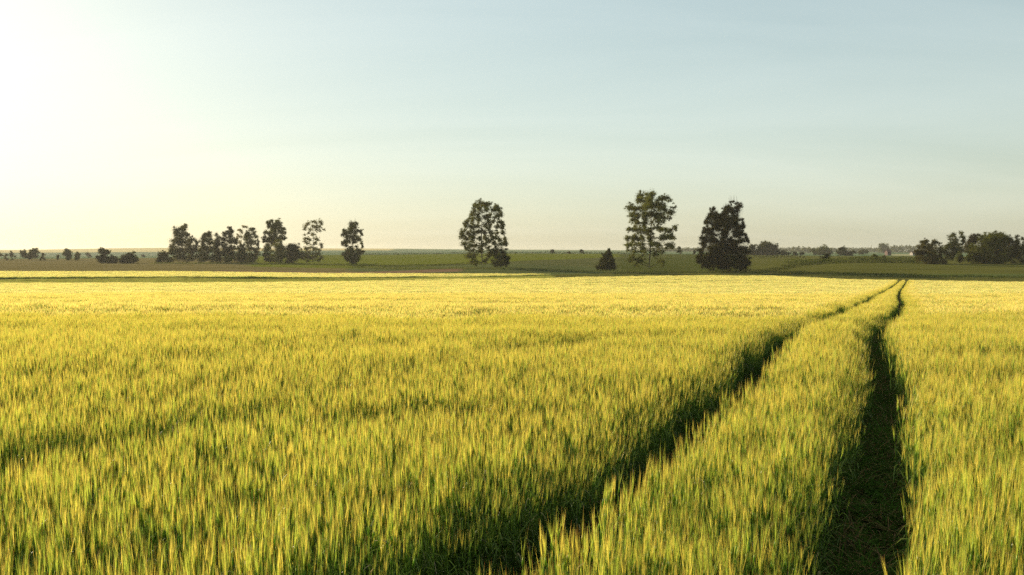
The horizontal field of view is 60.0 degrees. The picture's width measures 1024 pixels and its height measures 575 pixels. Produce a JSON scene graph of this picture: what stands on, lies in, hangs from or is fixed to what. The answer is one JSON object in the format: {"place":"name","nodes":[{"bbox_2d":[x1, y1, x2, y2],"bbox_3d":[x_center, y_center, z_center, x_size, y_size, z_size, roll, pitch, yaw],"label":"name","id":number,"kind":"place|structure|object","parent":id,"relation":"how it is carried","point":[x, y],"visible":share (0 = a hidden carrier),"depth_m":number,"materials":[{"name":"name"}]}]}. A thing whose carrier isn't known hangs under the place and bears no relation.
{"place":"outdoors","nodes":[
{"label":"outdoors","id":0,"kind":"place"},
{"bbox_2d":[0,248,1023,574],"bbox_3d":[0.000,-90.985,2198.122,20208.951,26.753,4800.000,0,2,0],"label":"ground","id":1,"kind":"structure","parent":0,"point":[682,262],"depth_m":473.36,"materials":[{"name":"green plant"}]},
{"bbox_2d":[9,250,15,259],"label":"tree","id":2,"kind":"object","parent":1,"relation":"on","point":[11,254],"visible":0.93,"depth_m":759.06,"materials":[{"name":"green plant"}]},
{"bbox_2d":[19,249,28,258],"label":"bush","id":3,"kind":"object","parent":1,"relation":"on","point":[23,254],"visible":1,"depth_m":738.86,"materials":[{"name":"green plant"}]},
{"bbox_2d":[27,248,40,259],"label":"bush","id":4,"kind":"object","parent":1,"relation":"on","point":[32,253],"visible":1,"depth_m":738.49,"materials":[{"name":"green plant"}]},
{"bbox_2d":[61,248,72,259],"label":"tree","id":5,"kind":"object","parent":1,"relation":"on","point":[67,253],"visible":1,"depth_m":718.52,"materials":[{"name":"green plant"}]},
{"bbox_2d":[73,251,80,260],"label":"bush","id":6,"kind":"object","parent":1,"relation":"on","point":[77,255],"visible":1,"depth_m":718.53,"materials":[{"name":"green plant"}]},
{"bbox_2d":[95,247,111,262],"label":"bush","id":7,"kind":"object","parent":1,"relation":"on","point":[103,256],"visible":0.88,"depth_m":576.09,"materials":[{"name":"green plant"}]},
{"bbox_2d":[105,255,119,262],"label":"bush","id":8,"kind":"object","parent":1,"relation":"on","point":[113,259],"visible":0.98,"depth_m":568.76,"materials":[{"name":"green plant"}]},
{"bbox_2d":[118,250,139,262],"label":"bush","id":9,"kind":"object","parent":1,"relation":"on","point":[128,257],"visible":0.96,"depth_m":565.76,"materials":[{"name":"green plant"}]},
{"bbox_2d":[154,250,173,262],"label":"bush","id":10,"kind":"object","parent":1,"relation":"on","point":[163,255],"visible":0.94,"depth_m":566.47,"materials":[{"name":"green plant"}]},
{"bbox_2d":[167,223,190,262],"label":"tall tree","id":11,"kind":"object","parent":1,"relation":"on","point":[180,234],"visible":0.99,"depth_m":589.63,"materials":[{"name":"green plant"}]},
{"bbox_2d":[187,236,199,261],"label":"grove tree","id":12,"kind":"object","parent":1,"relation":"on","point":[193,248],"visible":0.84,"depth_m":599.18,"materials":[{"name":"green plant"}]},
{"bbox_2d":[194,230,217,262],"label":"grove tree","id":13,"kind":"object","parent":1,"relation":"on","point":[204,249],"visible":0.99,"depth_m":581.96,"materials":[{"name":"green plant"}]},
{"bbox_2d":[211,232,222,262],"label":"grove tree","id":14,"kind":"object","parent":1,"relation":"on","point":[216,250],"visible":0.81,"depth_m":590.72,"materials":[{"name":"green plant"}]},
{"bbox_2d":[221,254,232,262],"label":"bush","id":15,"kind":"object","parent":1,"relation":"on","point":[227,258],"visible":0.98,"depth_m":571.16,"materials":[{"name":"green plant"}]},
{"bbox_2d":[217,225,238,262],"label":"grove tree","id":16,"kind":"object","parent":1,"relation":"on","point":[227,249],"visible":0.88,"depth_m":590.42,"materials":[{"name":"green plant"}]},
{"bbox_2d":[236,225,247,244],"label":"grove tree","id":17,"kind":"object","parent":1,"relation":"on","point":[238,236],"visible":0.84,"depth_m":638.02,"materials":[{"name":"green plant"}]},
{"bbox_2d":[231,243,252,262],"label":"bush","id":18,"kind":"object","parent":1,"relation":"on","point":[241,255],"visible":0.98,"depth_m":582.81,"materials":[{"name":"green plant"}]},
{"bbox_2d":[241,227,260,261],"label":"grove tree","id":19,"kind":"object","parent":1,"relation":"on","point":[248,240],"visible":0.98,"depth_m":592.78,"materials":[{"name":"green plant"}]},
{"bbox_2d":[148,262,377,265],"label":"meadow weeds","id":20,"kind":"object","parent":1,"relation":"on","point":[263,263],"visible":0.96,"depth_m":546.08,"materials":[{"name":"green plant"}]},
{"bbox_2d":[260,218,287,262],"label":"tall tree","id":21,"kind":"object","parent":1,"relation":"on","point":[272,234],"visible":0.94,"depth_m":589.13,"materials":[{"name":"green plant"}]},
{"bbox_2d":[270,238,290,263],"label":"bush","id":22,"kind":"object","parent":1,"relation":"on","point":[279,255],"visible":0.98,"depth_m":568.14,"materials":[{"name":"green plant"}]},
{"bbox_2d":[284,243,302,263],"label":"bush","id":23,"kind":"object","parent":1,"relation":"on","point":[294,251],"visible":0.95,"depth_m":570.09,"materials":[{"name":"green plant"}]},
{"bbox_2d":[300,247,306,260],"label":"shrub","id":24,"kind":"object","parent":1,"relation":"on","point":[302,256],"visible":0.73,"depth_m":636.92,"materials":[{"name":"green plant"}]},
{"bbox_2d":[302,218,325,262],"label":"sparse tree","id":25,"kind":"object","parent":1,"relation":"on","point":[314,248],"visible":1,"depth_m":554.83,"materials":[{"name":"green plant"}]},
{"bbox_2d":[340,220,365,264],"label":"vase tree","id":26,"kind":"object","parent":1,"relation":"on","point":[353,257],"visible":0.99,"depth_m":535.09,"materials":[{"name":"green plant"}]},
{"bbox_2d":[352,262,483,266],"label":"track weeds","id":27,"kind":"object","parent":1,"relation":"on","point":[414,264],"visible":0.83,"depth_m":474.80,"materials":[{"name":"green plant"}]},
{"bbox_2d":[457,197,508,265],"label":"oval tree","id":28,"kind":"object","parent":1,"relation":"on","point":[486,206],"visible":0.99,"depth_m":387.26,"materials":[{"name":"green plant"}]},
{"bbox_2d":[361,251,631,254],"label":"field","id":29,"kind":"structure","parent":1,"relation":"on","point":[506,252],"depth_m":885.74,"materials":[{"name":"green plant"}]},
{"bbox_2d":[489,245,510,267],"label":"bush","id":30,"kind":"object","parent":1,"relation":"on","point":[503,258],"visible":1,"depth_m":386.81,"materials":[{"name":"green plant"}]},
{"bbox_2d":[0,280,1023,574],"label":"barley crop","id":31,"kind":"object","parent":1,"relation":"on","point":[340,434],"visible":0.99,"depth_m":8.82,"materials":[{"name":"yellow plant"}]},
{"bbox_2d":[0,272,1023,282],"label":"verge grass","id":32,"kind":"structure","parent":1,"relation":"on","point":[234,280],"depth_m":269.62,"materials":[{"name":"green plant"}]},
{"bbox_2d":[362,266,750,272],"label":"bank weeds","id":33,"kind":"object","parent":1,"relation":"on","point":[462,267],"visible":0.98,"depth_m":368.04,"materials":[{"name":"green plant"}]},
{"bbox_2d":[595,248,617,270],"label":"conifer","id":34,"kind":"object","parent":1,"relation":"on","point":[604,264],"visible":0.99,"depth_m":380.90,"materials":[{"name":"green plant"}]},
{"bbox_2d":[623,190,678,267],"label":"poplar tree","id":35,"kind":"object","parent":1,"relation":"on","point":[645,202],"visible":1,"depth_m":367.34,"materials":[{"name":"green plant"}]},
{"bbox_2d":[630,247,709,251],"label":"distant wood","id":36,"kind":"object","parent":1,"relation":"on","point":[682,249],"visible":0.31,"depth_m":2478.15,"materials":[{"name":"green plant"}]},
{"bbox_2d":[461,308,932,574],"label":"track grass","id":37,"kind":"structure","parent":1,"relation":"on","point":[889,519],"depth_m":8.38,"materials":[{"name":"green plant"}]},
{"bbox_2d":[695,196,753,272],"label":"broad tree","id":38,"kind":"object","parent":1,"relation":"on","point":[723,246],"visible":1,"depth_m":367.53,"materials":[{"name":"green plant"}]},
{"bbox_2d":[747,244,758,254],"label":"tree","id":39,"kind":"object","parent":1,"relation":"on","point":[752,246],"visible":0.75,"depth_m":936.62,"materials":[{"name":"green plant"}]},
{"bbox_2d":[721,264,804,271],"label":"scrub slope","id":40,"kind":"structure","parent":1,"relation":"on","point":[785,266],"depth_m":394.78,"materials":[{"name":"green plant"}]},
{"bbox_2d":[754,240,777,254],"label":"tree","id":41,"kind":"object","parent":1,"relation":"on","point":[765,247],"visible":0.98,"depth_m":933.50,"materials":[{"name":"green plant"}]},
{"bbox_2d":[769,243,781,254],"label":"tree","id":42,"kind":"object","parent":1,"relation":"on","point":[778,251],"visible":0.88,"depth_m":937.50,"materials":[{"name":"green plant"}]},
{"bbox_2d":[752,255,804,258],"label":"hedge","id":43,"kind":"object","parent":1,"relation":"on","point":[769,256],"visible":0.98,"depth_m":646.23,"materials":[{"name":"green plant"}]},
{"bbox_2d":[780,250,791,254],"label":"tree","id":44,"kind":"object","parent":1,"relation":"on","point":[784,252],"visible":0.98,"depth_m":938.93,"materials":[{"name":"green plant"}]},
{"bbox_2d":[815,243,832,254],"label":"tree","id":45,"kind":"object","parent":1,"relation":"on","point":[825,248],"visible":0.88,"depth_m":1245.95,"materials":[{"name":"green plant"}]},
{"bbox_2d":[819,253,830,262],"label":"bush","id":46,"kind":"object","parent":1,"relation":"on","point":[827,256],"visible":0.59,"depth_m":468.57,"materials":[{"name":"green plant"}]},
{"bbox_2d":[779,247,891,251],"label":"distant wood","id":47,"kind":"object","parent":1,"relation":"on","point":[834,249],"visible":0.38,"depth_m":2682.67,"materials":[{"name":"green plant"}]},
{"bbox_2d":[835,245,853,255],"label":"tree","id":48,"kind":"object","parent":1,"relation":"on","point":[843,251],"visible":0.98,"depth_m":976.90,"materials":[{"name":"green plant"}]},
{"bbox_2d":[777,256,939,264],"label":"scrub bank","id":49,"kind":"structure","parent":1,"relation":"on","point":[820,261],"depth_m":446.84,"materials":[{"name":"green plant"}]},
{"bbox_2d":[858,248,868,254],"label":"tree","id":50,"kind":"object","parent":1,"relation":"on","point":[863,251],"visible":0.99,"depth_m":1197.12,"materials":[{"name":"green plant"}]},
{"bbox_2d":[743,270,1023,277],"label":"nettle edge","id":51,"kind":"object","parent":1,"relation":"on","point":[855,274],"visible":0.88,"depth_m":317.92,"materials":[{"name":"green plant"}]},
{"bbox_2d":[877,242,889,252],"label":"flat tree","id":52,"kind":"object","parent":1,"relation":"on","point":[883,247],"visible":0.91,"depth_m":1993.12,"materials":[{"name":"green plant"}]},
{"bbox_2d":[885,249,890,254],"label":"brick house","id":53,"kind":"structure","parent":1,"relation":"on","point":[888,252],"depth_m":1145.28,"materials":[{"name":"brick"}]},
{"bbox_2d":[912,237,948,263],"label":"round tree","id":54,"kind":"object","parent":1,"relation":"on","point":[932,256],"visible":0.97,"depth_m":431.72,"materials":[{"name":"green plant"}]},
{"bbox_2d":[867,244,1008,252],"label":"distant wood","id":55,"kind":"object","parent":1,"relation":"on","point":[909,248],"visible":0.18,"depth_m":2284.60,"materials":[{"name":"green plant"}]},
{"bbox_2d":[942,231,965,260],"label":"tree","id":56,"kind":"object","parent":1,"relation":"on","point":[953,245],"visible":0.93,"depth_m":518.06,"materials":[{"name":"green plant"}]},
{"bbox_2d":[954,251,964,262],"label":"bush","id":57,"kind":"object","parent":1,"relation":"on","point":[960,257],"visible":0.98,"depth_m":447.29,"materials":[{"name":"green plant"}]},
{"bbox_2d":[963,233,981,254],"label":"tree","id":58,"kind":"object","parent":1,"relation":"on","point":[972,239],"visible":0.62,"depth_m":498.79,"materials":[{"name":"green plant"}]},
{"bbox_2d":[964,230,1009,263],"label":"rounded tree","id":59,"kind":"object","parent":1,"relation":"on","point":[990,250],"visible":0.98,"depth_m":436.04,"materials":[{"name":"green plant"}]},
{"bbox_2d":[1001,234,1022,262],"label":"tree","id":60,"kind":"object","parent":1,"relation":"on","point":[1012,252],"visible":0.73,"depth_m":443.77,"materials":[{"name":"green plant"}]},
{"bbox_2d":[1011,234,1021,262],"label":"tree","id":61,"kind":"object","parent":1,"relation":"on","point":[1017,239],"visible":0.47,"depth_m":449.59,"materials":[{"name":"green plant"}]},
{"bbox_2d":[1018,237,1023,262],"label":"tree","id":62,"kind":"object","parent":1,"relation":"on","point":[1022,249],"visible":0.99,"depth_m":445.09,"materials":[{"name":"green plant"}]},
{"bbox_2d":[0,0,1023,250],"label":"sky","id":63,"kind":"structure","parent":0,"point":[836,124],"materials":[{"name":"blue"}]}
]}

